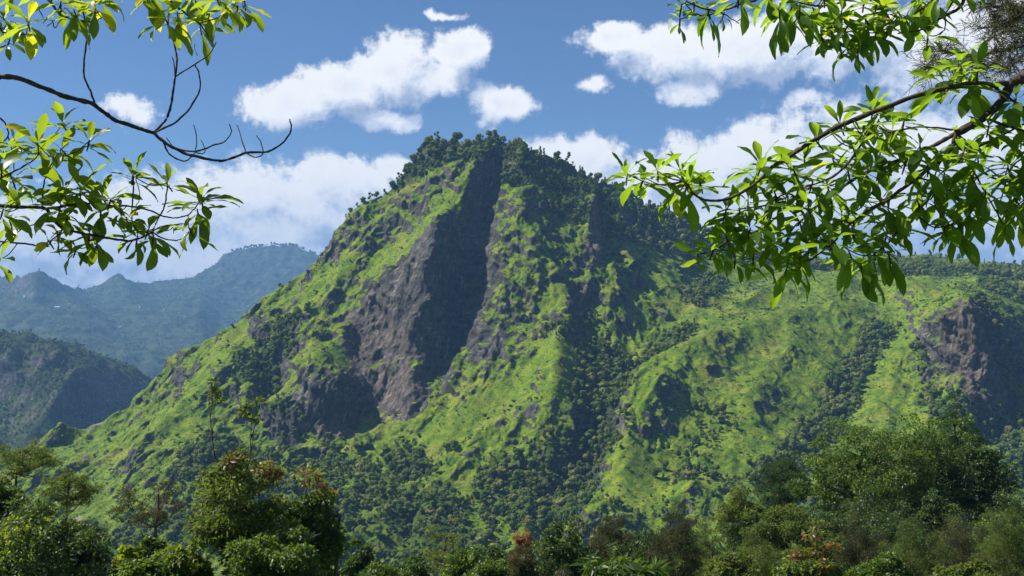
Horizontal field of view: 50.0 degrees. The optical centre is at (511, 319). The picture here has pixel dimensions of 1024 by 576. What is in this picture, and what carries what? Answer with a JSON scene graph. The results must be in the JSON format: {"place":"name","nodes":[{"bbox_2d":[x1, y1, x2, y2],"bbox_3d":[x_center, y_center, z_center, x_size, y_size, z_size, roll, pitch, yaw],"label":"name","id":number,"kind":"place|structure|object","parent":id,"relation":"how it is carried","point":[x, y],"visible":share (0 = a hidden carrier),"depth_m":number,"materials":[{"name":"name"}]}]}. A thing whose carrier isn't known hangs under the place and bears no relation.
{"place":"outdoors","nodes":[
{"label":"outdoors","id":0,"kind":"place"},
{"bbox_2d":[0,331,151,450],"bbox_3d":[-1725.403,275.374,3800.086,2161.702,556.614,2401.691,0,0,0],"label":"wooded cliff hill","id":1,"kind":"structure","parent":0,"point":[103,385],"depth_m":3714.01,"materials":[{"name":"green plant"}]},
{"bbox_2d":[0,328,149,446],"bbox_3d":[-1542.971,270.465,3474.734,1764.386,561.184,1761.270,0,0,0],"label":"cliff woodland","id":2,"kind":"object","parent":1,"relation":"on","point":[4,432],"visible":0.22,"depth_m":3711.61,"materials":[{"name":"green plant"}]},
{"bbox_2d":[0,244,318,379],"bbox_3d":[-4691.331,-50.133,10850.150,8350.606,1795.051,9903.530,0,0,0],"label":"hills","id":3,"kind":"structure","parent":0,"point":[150,360],"depth_m":9831.53,"materials":[{"name":"green plant"}]},
{"bbox_2d":[0,242,315,377],"bbox_3d":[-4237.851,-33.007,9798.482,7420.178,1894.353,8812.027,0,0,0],"label":"woodland","id":4,"kind":"object","parent":3,"relation":"on","point":[235,267],"visible":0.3,"depth_m":10037.93,"materials":[{"name":"green plant"}]},
{"bbox_2d":[0,138,1023,575],"bbox_3d":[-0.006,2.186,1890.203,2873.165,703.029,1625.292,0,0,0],"label":"mountain","id":5,"kind":"structure","parent":0,"point":[450,274],"depth_m":1699.18,"materials":[{"name":"green plant"}]},
{"bbox_2d":[180,459,189,466],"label":"hillside tree","id":6,"kind":"object","parent":5,"relation":"on","point":[184,462],"visible":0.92,"depth_m":1483.57,"materials":[{"name":"green plant"}]},
{"bbox_2d":[189,467,198,478],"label":"hillside tree","id":7,"kind":"object","parent":5,"relation":"on","point":[193,470],"visible":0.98,"depth_m":1462.44,"materials":[{"name":"green plant"}]},
{"bbox_2d":[217,424,222,434],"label":"hillside tree","id":8,"kind":"object","parent":5,"relation":"on","point":[219,428],"visible":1,"depth_m":1616.71,"materials":[{"name":"green plant"}]},
{"bbox_2d":[272,366,279,374],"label":"hillside tree","id":9,"kind":"object","parent":5,"relation":"on","point":[276,369],"visible":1,"depth_m":1807.68,"materials":[{"name":"green plant"}]},
{"bbox_2d":[300,414,306,422],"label":"hillside tree","id":10,"kind":"object","parent":5,"relation":"on","point":[302,417],"visible":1,"depth_m":1628.70,"materials":[{"name":"green plant"}]},
{"bbox_2d":[352,492,356,501],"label":"hillside tree","id":11,"kind":"object","parent":5,"relation":"on","point":[354,496],"visible":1,"depth_m":1322.04,"materials":[{"name":"green plant"}]},
{"bbox_2d":[383,454,391,462],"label":"hillside tree","id":12,"kind":"object","parent":5,"relation":"on","point":[387,457],"visible":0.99,"depth_m":1507.53,"materials":[{"name":"green plant"}]},
{"bbox_2d":[386,482,394,490],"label":"hillside tree","id":13,"kind":"object","parent":5,"relation":"on","point":[390,485],"visible":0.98,"depth_m":1363.48,"materials":[{"name":"green plant"}]},
{"bbox_2d":[389,180,395,188],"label":"crest tree","id":14,"kind":"object","parent":5,"relation":"on","point":[392,183],"visible":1,"depth_m":2047.03,"materials":[{"name":"green plant"}]},
{"bbox_2d":[408,489,415,497],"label":"hillside tree","id":15,"kind":"object","parent":5,"relation":"on","point":[411,493],"visible":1,"depth_m":1352.18,"materials":[{"name":"green plant"}]},
{"bbox_2d":[442,442,450,450],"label":"hillside tree","id":16,"kind":"object","parent":5,"relation":"on","point":[446,445],"visible":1,"depth_m":1476.34,"materials":[{"name":"green plant"}]},
{"bbox_2d":[450,440,456,448],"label":"hillside tree","id":17,"kind":"object","parent":5,"relation":"on","point":[453,443],"visible":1,"depth_m":1468.88,"materials":[{"name":"green plant"}]},
{"bbox_2d":[450,131,462,143],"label":"hillside tree","id":18,"kind":"object","parent":5,"relation":"on","point":[456,137],"visible":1,"depth_m":2077.08,"materials":[{"name":"green plant"}]},
{"bbox_2d":[476,472,482,479],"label":"hillside tree","id":19,"kind":"object","parent":5,"relation":"on","point":[479,475],"visible":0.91,"depth_m":1401.63,"materials":[{"name":"green plant"}]},
{"bbox_2d":[482,488,489,497],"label":"hillside tree","id":20,"kind":"object","parent":5,"relation":"on","point":[485,492],"visible":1,"depth_m":1346.61,"materials":[{"name":"green plant"}]},
{"bbox_2d":[0,137,1023,575],"bbox_3d":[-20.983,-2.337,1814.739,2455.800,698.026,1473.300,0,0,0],"label":"scrub","id":21,"kind":"object","parent":5,"relation":"on","point":[946,299],"visible":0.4,"depth_m":1673.50,"materials":[{"name":"green plant"}]},
{"bbox_2d":[6,129,1023,575],"bbox_3d":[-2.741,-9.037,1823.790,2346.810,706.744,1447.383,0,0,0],"label":"woodland","id":22,"kind":"object","parent":5,"relation":"on","point":[564,507],"visible":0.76,"depth_m":1546.25,"materials":[{"name":"green plant"}]},
{"bbox_2d":[524,161,532,169],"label":"hillside tree","id":23,"kind":"object","parent":5,"relation":"on","point":[527,163],"visible":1,"depth_m":1966.62,"materials":[{"name":"green plant"}]},
{"bbox_2d":[526,439,535,451],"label":"hillside tree","id":24,"kind":"object","parent":5,"relation":"on","point":[530,444],"visible":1,"depth_m":1429.70,"materials":[{"name":"green plant"}]},
{"bbox_2d":[535,153,543,161],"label":"hillside tree","id":25,"kind":"object","parent":5,"relation":"on","point":[538,156],"visible":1,"depth_m":2008.48,"materials":[{"name":"green plant"}]},
{"bbox_2d":[550,169,557,178],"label":"hillside tree","id":26,"kind":"object","parent":5,"relation":"on","point":[554,171],"visible":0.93,"depth_m":2017.64,"materials":[{"name":"green plant"}]},
{"bbox_2d":[578,380,583,387],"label":"hillside tree","id":27,"kind":"object","parent":5,"relation":"on","point":[581,383],"visible":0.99,"depth_m":1555.36,"materials":[{"name":"green plant"}]},
{"bbox_2d":[590,484,595,492],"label":"hillside tree","id":28,"kind":"object","parent":5,"relation":"on","point":[593,487],"visible":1,"depth_m":1347.31,"materials":[{"name":"green plant"}]},
{"bbox_2d":[594,401,601,409],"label":"hillside tree","id":29,"kind":"object","parent":5,"relation":"on","point":[597,404],"visible":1,"depth_m":1529.88,"materials":[{"name":"green plant"}]},
{"bbox_2d":[612,339,620,348],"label":"hillside tree","id":30,"kind":"object","parent":5,"relation":"on","point":[616,342],"visible":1,"depth_m":1703.21,"materials":[{"name":"green plant"}]},
{"bbox_2d":[619,387,626,394],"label":"hillside tree","id":31,"kind":"object","parent":5,"relation":"on","point":[622,389],"visible":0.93,"depth_m":1519.76,"materials":[{"name":"green plant"}]},
{"bbox_2d":[634,200,641,207],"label":"hillside tree","id":32,"kind":"object","parent":5,"relation":"on","point":[636,202],"visible":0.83,"depth_m":2153.58,"materials":[{"name":"green plant"}]},
{"bbox_2d":[681,457,691,465],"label":"hillside tree","id":33,"kind":"object","parent":5,"relation":"on","point":[687,459],"visible":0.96,"depth_m":1374.51,"materials":[{"name":"green plant"}]},
{"bbox_2d":[691,399,696,407],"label":"hillside tree","id":34,"kind":"object","parent":5,"relation":"on","point":[694,403],"visible":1,"depth_m":1512.15,"materials":[{"name":"green plant"}]},
{"bbox_2d":[692,434,699,443],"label":"hillside tree","id":35,"kind":"object","parent":5,"relation":"on","point":[695,439],"visible":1,"depth_m":1424.49,"materials":[{"name":"green plant"}]},
{"bbox_2d":[788,450,795,459],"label":"hillside tree","id":36,"kind":"object","parent":5,"relation":"on","point":[790,454],"visible":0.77,"depth_m":1419.11,"materials":[{"name":"green plant"}]},
{"bbox_2d":[795,443,802,450],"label":"hillside tree","id":37,"kind":"object","parent":5,"relation":"on","point":[797,446],"visible":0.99,"depth_m":1451.85,"materials":[{"name":"green plant"}]},
{"bbox_2d":[798,458,807,468],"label":"hillside tree","id":38,"kind":"object","parent":5,"relation":"on","point":[804,466],"visible":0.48,"depth_m":1412.90,"materials":[{"name":"green plant"}]},
{"bbox_2d":[801,441,807,450],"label":"hillside tree","id":39,"kind":"object","parent":5,"relation":"on","point":[804,443],"visible":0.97,"depth_m":1458.77,"materials":[{"name":"green plant"}]},
{"bbox_2d":[817,411,824,419],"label":"hillside tree","id":40,"kind":"object","parent":5,"relation":"on","point":[821,413],"visible":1,"depth_m":1562.43,"materials":[{"name":"green plant"}]},
{"bbox_2d":[822,405,829,413],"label":"hillside tree","id":41,"kind":"object","parent":5,"relation":"on","point":[826,409],"visible":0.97,"depth_m":1590.66,"materials":[{"name":"green plant"}]},
{"bbox_2d":[826,370,834,378],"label":"hillside tree","id":42,"kind":"object","parent":5,"relation":"on","point":[830,374],"visible":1,"depth_m":1667.65,"materials":[{"name":"green plant"}]},
{"bbox_2d":[833,369,841,377],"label":"hillside tree","id":43,"kind":"object","parent":5,"relation":"on","point":[836,373],"visible":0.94,"depth_m":1679.38,"materials":[{"name":"green plant"}]},
{"bbox_2d":[841,381,848,389],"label":"hillside tree","id":44,"kind":"object","parent":5,"relation":"on","point":[845,383],"visible":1,"depth_m":1658.34,"materials":[{"name":"green plant"}]},
{"bbox_2d":[852,385,858,391],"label":"hillside tree","id":45,"kind":"object","parent":5,"relation":"on","point":[855,388],"visible":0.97,"depth_m":1651.60,"materials":[{"name":"green plant"}]},
{"bbox_2d":[938,407,946,416],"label":"hillside tree","id":46,"kind":"object","parent":5,"relation":"on","point":[940,412],"visible":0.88,"depth_m":1515.07,"materials":[{"name":"green plant"}]},
{"bbox_2d":[1014,452,1023,461],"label":"hillside tree","id":47,"kind":"object","parent":5,"relation":"on","point":[1019,456],"visible":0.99,"depth_m":1446.07,"materials":[{"name":"green plant"}]},
{"bbox_2d":[0,0,1023,288],"label":"sky","id":48,"kind":"structure","parent":0,"point":[361,85],"materials":[{"name":"blue"}]},
{"bbox_3d":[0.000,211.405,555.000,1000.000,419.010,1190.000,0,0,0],"label":"hillside","id":49,"kind":"structure","parent":0,"visible":0},
{"bbox_2d":[0,467,28,529],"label":"tree","id":50,"kind":"object","parent":49,"relation":"on","point":[5,493],"visible":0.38,"depth_m":79.66,"materials":[{"name":"green plant"}]},
{"bbox_2d":[0,438,63,562],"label":"tree","id":51,"kind":"object","parent":49,"relation":"on","point":[41,458],"visible":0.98,"depth_m":95.40,"materials":[{"name":"green plant"}]},
{"bbox_2d":[0,490,114,575],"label":"tree","id":52,"kind":"object","parent":49,"relation":"on","point":[15,526],"visible":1,"depth_m":61.53,"materials":[{"name":"green plant"}]},
{"bbox_2d":[29,459,103,521],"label":"tree","id":53,"kind":"object","parent":49,"relation":"on","point":[67,479],"visible":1,"depth_m":91.30,"materials":[{"name":"green plant"}]},
{"bbox_2d":[33,520,113,575],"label":"tree","id":54,"kind":"object","parent":49,"relation":"on","point":[83,557],"visible":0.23,"depth_m":65.51,"materials":[{"name":"green plant"}]},
{"bbox_2d":[99,556,125,575],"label":"bush","id":55,"kind":"object","parent":49,"relation":"on","point":[115,571],"visible":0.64,"depth_m":66.06,"materials":[{"name":"green plant"}]},
{"bbox_2d":[110,544,138,573],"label":"bush","id":56,"kind":"object","parent":49,"relation":"on","point":[127,551],"visible":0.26,"depth_m":69.71,"materials":[{"name":"green plant"}]},
{"bbox_2d":[114,556,165,575],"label":"bush","id":57,"kind":"object","parent":49,"relation":"on","point":[140,567],"visible":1,"depth_m":49.79,"materials":[{"name":"green plant"}]},
{"bbox_2d":[0,0,291,282],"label":"broadleaf tree","id":58,"kind":"object","parent":49,"relation":"on","point":[197,12],"visible":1,"depth_m":5.04,"materials":[{"name":"green plant"}]},
{"bbox_2d":[106,480,186,540],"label":"tree","id":59,"kind":"object","parent":49,"relation":"on","point":[160,514],"visible":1,"depth_m":99.61,"materials":[{"name":"green plant"}]},
{"bbox_2d":[133,534,169,559],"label":"bush","id":60,"kind":"object","parent":49,"relation":"on","point":[147,546],"visible":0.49,"depth_m":73.57,"materials":[{"name":"green plant"}]},
{"bbox_2d":[149,537,215,575],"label":"bush","id":61,"kind":"object","parent":49,"relation":"on","point":[178,560],"visible":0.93,"depth_m":55.45,"materials":[{"name":"green plant"}]},
{"bbox_2d":[182,377,301,575],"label":"tree","id":62,"kind":"object","parent":49,"relation":"on","point":[232,516],"visible":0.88,"depth_m":57.14,"materials":[{"name":"green plant"}]},
{"bbox_2d":[223,524,326,575],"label":"tree","id":63,"kind":"object","parent":49,"relation":"on","point":[298,558],"visible":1,"depth_m":52.92,"materials":[{"name":"green plant"}]},
{"bbox_2d":[275,463,352,575],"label":"tree","id":64,"kind":"object","parent":49,"relation":"on","point":[315,513],"visible":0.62,"depth_m":59.54,"materials":[{"name":"green plant"}]},
{"bbox_2d":[339,537,375,575],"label":"tree","id":65,"kind":"object","parent":49,"relation":"on","point":[355,563],"visible":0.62,"depth_m":83.46,"materials":[{"name":"green plant"}]},
{"bbox_2d":[356,560,399,575],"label":"tree","id":66,"kind":"object","parent":49,"relation":"on","point":[380,570],"visible":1,"depth_m":76.25,"materials":[{"name":"green plant"}]},
{"bbox_2d":[392,554,432,575],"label":"tree","id":67,"kind":"object","parent":49,"relation":"on","point":[412,566],"visible":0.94,"depth_m":95.61,"materials":[{"name":"green plant"}]},
{"bbox_2d":[419,516,467,575],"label":"tree","id":68,"kind":"object","parent":49,"relation":"on","point":[439,557],"visible":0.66,"depth_m":107.76,"materials":[{"name":"green plant"}]},
{"bbox_2d":[438,543,493,575],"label":"tree","id":69,"kind":"object","parent":49,"relation":"on","point":[458,568],"visible":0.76,"depth_m":87.54,"materials":[{"name":"green plant"}]},
{"bbox_2d":[469,557,510,575],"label":"tree","id":70,"kind":"object","parent":49,"relation":"on","point":[486,567],"visible":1,"depth_m":83.52,"materials":[{"name":"green plant"}]},
{"bbox_2d":[482,545,510,570],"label":"tree","id":71,"kind":"object","parent":49,"relation":"on","point":[495,554],"visible":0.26,"depth_m":97.71,"materials":[{"name":"green plant"}]},
{"bbox_2d":[505,545,538,575],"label":"tree","id":72,"kind":"object","parent":49,"relation":"on","point":[520,569],"visible":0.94,"depth_m":89.70,"materials":[{"name":"green plant"}]},
{"bbox_2d":[512,527,538,557],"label":"tree","id":73,"kind":"object","parent":49,"relation":"on","point":[525,539],"visible":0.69,"depth_m":103.84,"materials":[{"name":"brown plant"}]},
{"bbox_2d":[542,558,572,575],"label":"bush","id":74,"kind":"object","parent":49,"relation":"on","point":[563,570],"visible":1,"depth_m":69.86,"materials":[{"name":"green plant"}]},
{"bbox_2d":[530,514,598,575],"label":"tree","id":75,"kind":"object","parent":49,"relation":"on","point":[558,551],"visible":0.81,"depth_m":91.07,"materials":[{"name":"green plant"}]},
{"bbox_2d":[586,516,635,565],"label":"tree","id":76,"kind":"object","parent":49,"relation":"on","point":[607,534],"visible":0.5,"depth_m":99.51,"materials":[{"name":"green plant"}]},
{"bbox_2d":[568,549,675,575],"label":"bush","id":77,"kind":"object","parent":49,"relation":"on","point":[621,565],"visible":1,"depth_m":43.73,"materials":[{"name":"green plant"}]},
{"bbox_2d":[616,528,663,565],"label":"tree","id":78,"kind":"object","parent":49,"relation":"on","point":[636,550],"visible":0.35,"depth_m":117.84,"materials":[{"name":"green plant"}]},
{"bbox_2d":[644,498,706,575],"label":"tree","id":79,"kind":"object","parent":49,"relation":"on","point":[677,544],"visible":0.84,"depth_m":97.56,"materials":[{"name":"green plant"}]},
{"bbox_2d":[671,526,720,574],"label":"tree","id":80,"kind":"object","parent":49,"relation":"on","point":[715,550],"visible":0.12,"depth_m":123.83,"materials":[{"name":"green plant"}]},
{"bbox_2d":[692,513,734,575],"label":"tree","id":81,"kind":"object","parent":49,"relation":"on","point":[710,531],"visible":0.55,"depth_m":105.81,"materials":[{"name":"green plant"}]},
{"bbox_2d":[702,548,760,575],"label":"bush","id":82,"kind":"object","parent":49,"relation":"on","point":[728,563],"visible":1,"depth_m":71.66,"materials":[{"name":"green plant"}]},
{"bbox_2d":[715,486,772,549],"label":"tree","id":83,"kind":"object","parent":49,"relation":"on","point":[738,505],"visible":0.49,"depth_m":148.51,"materials":[{"name":"green plant"}]},
{"bbox_2d":[717,521,770,575],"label":"tree","id":84,"kind":"object","parent":49,"relation":"on","point":[730,526],"visible":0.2,"depth_m":119.53,"materials":[{"name":"green plant"}]},
{"bbox_2d":[733,527,786,575],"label":"tree","id":85,"kind":"object","parent":49,"relation":"on","point":[766,558],"visible":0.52,"depth_m":97.73,"materials":[{"name":"green plant"}]},
{"bbox_2d":[748,450,814,513],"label":"tree","id":86,"kind":"object","parent":49,"relation":"on","point":[780,478],"visible":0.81,"depth_m":163.74,"materials":[{"name":"green plant"}]},
{"bbox_2d":[738,503,834,573],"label":"tree","id":87,"kind":"object","parent":49,"relation":"on","point":[788,531],"visible":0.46,"depth_m":116.66,"materials":[{"name":"green plant"}]},
{"bbox_2d":[769,526,848,575],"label":"tree","id":88,"kind":"object","parent":49,"relation":"on","point":[807,561],"visible":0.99,"depth_m":71.16,"materials":[{"name":"green plant"}]},
{"bbox_2d":[606,0,1023,309],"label":"broadleaf tree","id":89,"kind":"object","parent":49,"relation":"on","point":[927,17],"visible":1,"depth_m":4.53,"materials":[{"name":"green plant"}]},
{"bbox_2d":[784,417,879,529],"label":"tree","id":90,"kind":"object","parent":49,"relation":"on","point":[846,460],"visible":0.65,"depth_m":148.41,"materials":[{"name":"green plant"}]},
{"bbox_2d":[804,510,867,565],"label":"tree","id":91,"kind":"object","parent":49,"relation":"on","point":[837,527],"visible":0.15,"depth_m":125.19,"materials":[{"name":"green plant"}]},
{"bbox_2d":[827,484,898,551],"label":"tree","id":92,"kind":"object","parent":49,"relation":"on","point":[860,504],"visible":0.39,"depth_m":131.66,"materials":[{"name":"green plant"}]},
{"bbox_2d":[826,510,905,568],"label":"tree","id":93,"kind":"object","parent":49,"relation":"on","point":[863,543],"visible":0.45,"depth_m":107.72,"materials":[{"name":"green plant"}]},
{"bbox_2d":[843,551,914,575],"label":"bush","id":94,"kind":"object","parent":49,"relation":"on","point":[889,564],"visible":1,"depth_m":61.51,"materials":[{"name":"green plant"}]},
{"bbox_2d":[828,413,949,540],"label":"tree","id":95,"kind":"object","parent":49,"relation":"on","point":[896,470],"visible":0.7,"depth_m":144.10,"materials":[{"name":"green plant"}]},
{"bbox_2d":[854,501,934,575],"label":"tree","id":96,"kind":"object","parent":49,"relation":"on","point":[891,526],"visible":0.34,"depth_m":121.83,"materials":[{"name":"green plant"}]},
{"bbox_2d":[874,515,959,575],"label":"tree","id":97,"kind":"object","parent":49,"relation":"on","point":[915,558],"visible":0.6,"depth_m":99.25,"materials":[{"name":"green plant"}]},
{"bbox_2d":[911,487,948,547],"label":"tree","id":98,"kind":"object","parent":49,"relation":"on","point":[930,502],"visible":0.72,"depth_m":127.37,"materials":[{"name":"green plant"}]},
{"bbox_2d":[888,415,992,522],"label":"tree","id":99,"kind":"object","parent":49,"relation":"on","point":[946,458],"visible":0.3,"depth_m":150.53,"materials":[{"name":"green plant"}]},
{"bbox_2d":[920,502,982,572],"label":"tree","id":100,"kind":"object","parent":49,"relation":"on","point":[941,537],"visible":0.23,"depth_m":125.67,"materials":[{"name":"green plant"}]},
{"bbox_2d":[937,395,970,512],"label":"tree","id":101,"kind":"object","parent":49,"relation":"on","point":[955,439],"visible":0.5,"depth_m":199.52,"materials":[{"name":"green plant"}]},
{"bbox_2d":[901,0,1023,98],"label":"needle tree","id":102,"kind":"object","parent":49,"relation":"on","point":[1013,10],"visible":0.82,"depth_m":7.92,"materials":[{"name":"green plant"}]},
{"bbox_2d":[928,509,997,570],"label":"tree","id":103,"kind":"object","parent":49,"relation":"on","point":[956,539],"visible":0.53,"depth_m":103.15,"materials":[{"name":"green plant"}]},
{"bbox_2d":[930,558,1001,575],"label":"bush","id":104,"kind":"object","parent":49,"relation":"on","point":[979,568],"visible":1,"depth_m":59.83,"materials":[{"name":"green plant"}]},
{"bbox_2d":[945,432,1021,528],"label":"tree","id":105,"kind":"object","parent":49,"relation":"on","point":[986,463],"visible":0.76,"depth_m":146.14,"materials":[{"name":"green plant"}]},
{"bbox_2d":[969,511,1023,575],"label":"tree","id":106,"kind":"object","parent":49,"relation":"on","point":[987,526],"visible":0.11,"depth_m":117.75,"materials":[{"name":"green plant"}]},
{"bbox_2d":[970,506,1023,575],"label":"tree","id":107,"kind":"object","parent":49,"relation":"on","point":[1009,567],"visible":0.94,"depth_m":97.62,"materials":[{"name":"green plant"}]},
{"bbox_2d":[976,489,1023,562],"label":"tree","id":108,"kind":"object","parent":49,"relation":"on","point":[1014,503],"visible":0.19,"depth_m":140.31,"materials":[{"name":"green plant"}]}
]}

